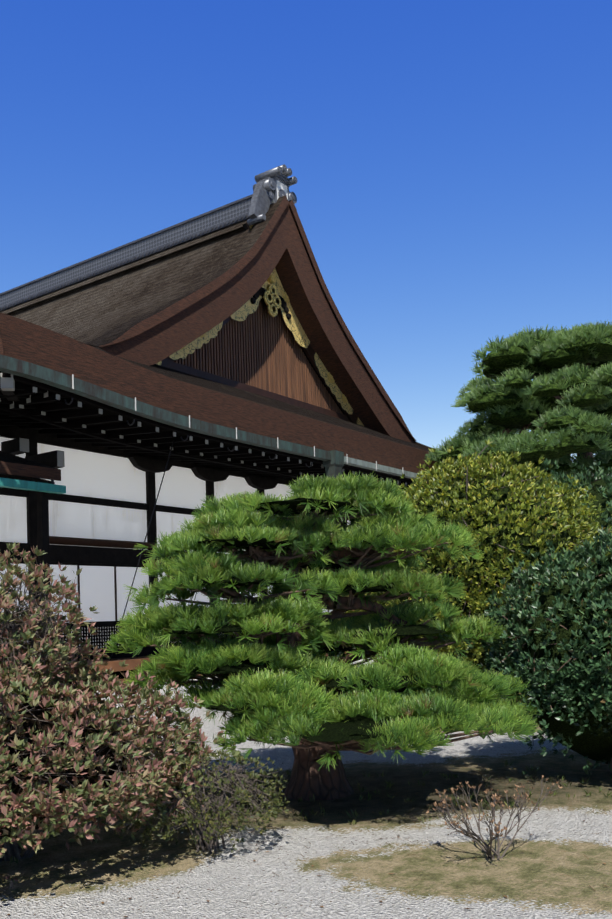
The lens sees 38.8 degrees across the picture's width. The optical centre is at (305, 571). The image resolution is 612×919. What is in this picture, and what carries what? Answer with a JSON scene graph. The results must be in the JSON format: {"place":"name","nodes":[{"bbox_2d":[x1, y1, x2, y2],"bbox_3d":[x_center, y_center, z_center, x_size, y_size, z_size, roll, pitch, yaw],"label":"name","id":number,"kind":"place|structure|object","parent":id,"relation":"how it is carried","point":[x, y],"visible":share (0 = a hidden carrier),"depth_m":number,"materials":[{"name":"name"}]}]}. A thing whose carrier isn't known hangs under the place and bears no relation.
{"place":"outdoors","nodes":[
{"label":"outdoors","id":0,"kind":"place"},
{"bbox_2d":[0,194,252,313],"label":"roof ridge","id":1,"kind":"structure","parent":0,"point":[231,216],"depth_m":25.58,"materials":[{"name":"grey tile"}]},
{"bbox_2d":[247,164,296,225],"bbox_3d":[-0.761,-9.723,22.867,0.791,1.680,2.105,-4,-3,35],"label":"ridge-end ornament","id":2,"kind":"object","parent":1,"relation":"attached to","point":[271,186],"visible":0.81,"depth_m":22.43,"materials":[{"name":"grey ceramic"}]},
{"bbox_2d":[0,694,611,918],"bbox_3d":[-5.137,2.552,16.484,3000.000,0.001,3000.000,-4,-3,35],"label":"ground","id":3,"kind":"structure","parent":0,"point":[453,875],"depth_m":5.65,"materials":[{"name":"grey gravel"}]},
{"bbox_2d":[0,451,65,676],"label":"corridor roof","id":4,"kind":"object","parent":3,"relation":"on","point":[18,472],"visible":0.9,"depth_m":14.94,"materials":[{"name":"brown wood"}]},
{"bbox_2d":[0,541,239,886],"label":"red bush","id":5,"kind":"object","parent":3,"relation":"on","point":[87,753],"visible":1,"depth_m":5.55,"materials":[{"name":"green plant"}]},
{"bbox_2d":[0,426,386,700],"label":"facade wall","id":6,"kind":"structure","parent":3,"relation":"on","point":[109,509],"depth_m":18.10,"materials":[{"name":"white paint"}]},
{"bbox_2d":[0,195,491,504],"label":"roof","id":7,"kind":"structure","parent":6,"relation":"on","point":[123,332],"depth_m":21.53,"materials":[{"name":"brown wood"}]},
{"bbox_2d":[0,372,442,492],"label":"roof eave frame","id":8,"kind":"object","parent":7,"relation":"attached to","point":[24,404],"visible":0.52,"depth_m":16.22,"materials":[{"name":"black wood"}]},
{"bbox_2d":[161,223,357,423],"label":"gable wall","id":9,"kind":"structure","parent":7,"relation":"attached to","point":[260,350],"depth_m":22.90,"materials":[{"name":"brown wood"}]},
{"bbox_2d":[156,224,363,425],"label":"gable fittings","id":10,"kind":"object","parent":9,"relation":"attached to","point":[271,292],"visible":0.48,"depth_m":23.00,"materials":[{"name":"gold metal"}]},
{"bbox_2d":[113,735,289,854],"bbox_3d":[-0.668,1.516,5.908,1.080,0.812,1.206,-4,-3,35],"label":"small shrub","id":11,"kind":"object","parent":3,"relation":"on","point":[205,837],"visible":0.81,"depth_m":5.78,"materials":[{"name":"green plant"}]},
{"bbox_2d":[1,744,611,918],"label":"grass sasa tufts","id":12,"kind":"object","parent":3,"relation":"on","point":[389,784],"visible":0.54,"depth_m":7.10,"materials":[{"name":"plant"}]},
{"bbox_2d":[101,471,539,800],"bbox_3d":[0.352,0.563,7.501,3.416,2.828,3.166,-4,-3,35],"label":"pine tree","id":13,"kind":"object","parent":3,"relation":"on","point":[280,682],"visible":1,"depth_m":7.11,"materials":[{"name":"green plant"}]},
{"bbox_2d":[339,440,611,689],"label":"yellow-green bush","id":14,"kind":"object","parent":3,"relation":"on","point":[504,518],"visible":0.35,"depth_m":12.24,"materials":[{"name":"green plant"}]},
{"bbox_2d":[426,776,561,859],"bbox_3d":[1.141,1.579,5.474,0.690,0.502,0.897,-4,-3,35],"label":"bare shrub","id":15,"kind":"object","parent":3,"relation":"on","point":[485,849],"visible":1,"depth_m":5.52,"materials":[{"name":"beige plant"}]},
{"bbox_2d":[425,320,611,490],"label":"tall pine tree","id":16,"kind":"object","parent":3,"relation":"on","point":[565,394],"visible":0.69,"depth_m":21.85,"materials":[{"name":"green plant"}]},
{"bbox_2d":[465,516,611,777],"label":"dark bush","id":17,"kind":"object","parent":3,"relation":"on","point":[557,650],"visible":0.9,"depth_m":7.53,"materials":[{"name":"green plant"}]},
{"bbox_2d":[525,458,611,552],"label":"dark bush","id":18,"kind":"object","parent":3,"relation":"on","point":[601,490],"visible":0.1,"depth_m":18.02,"materials":[{"name":"green plant"}]},
{"bbox_2d":[0,0,611,458],"label":"sky","id":19,"kind":"structure","parent":0,"point":[450,161],"materials":[{"name":"blue"}]}
]}

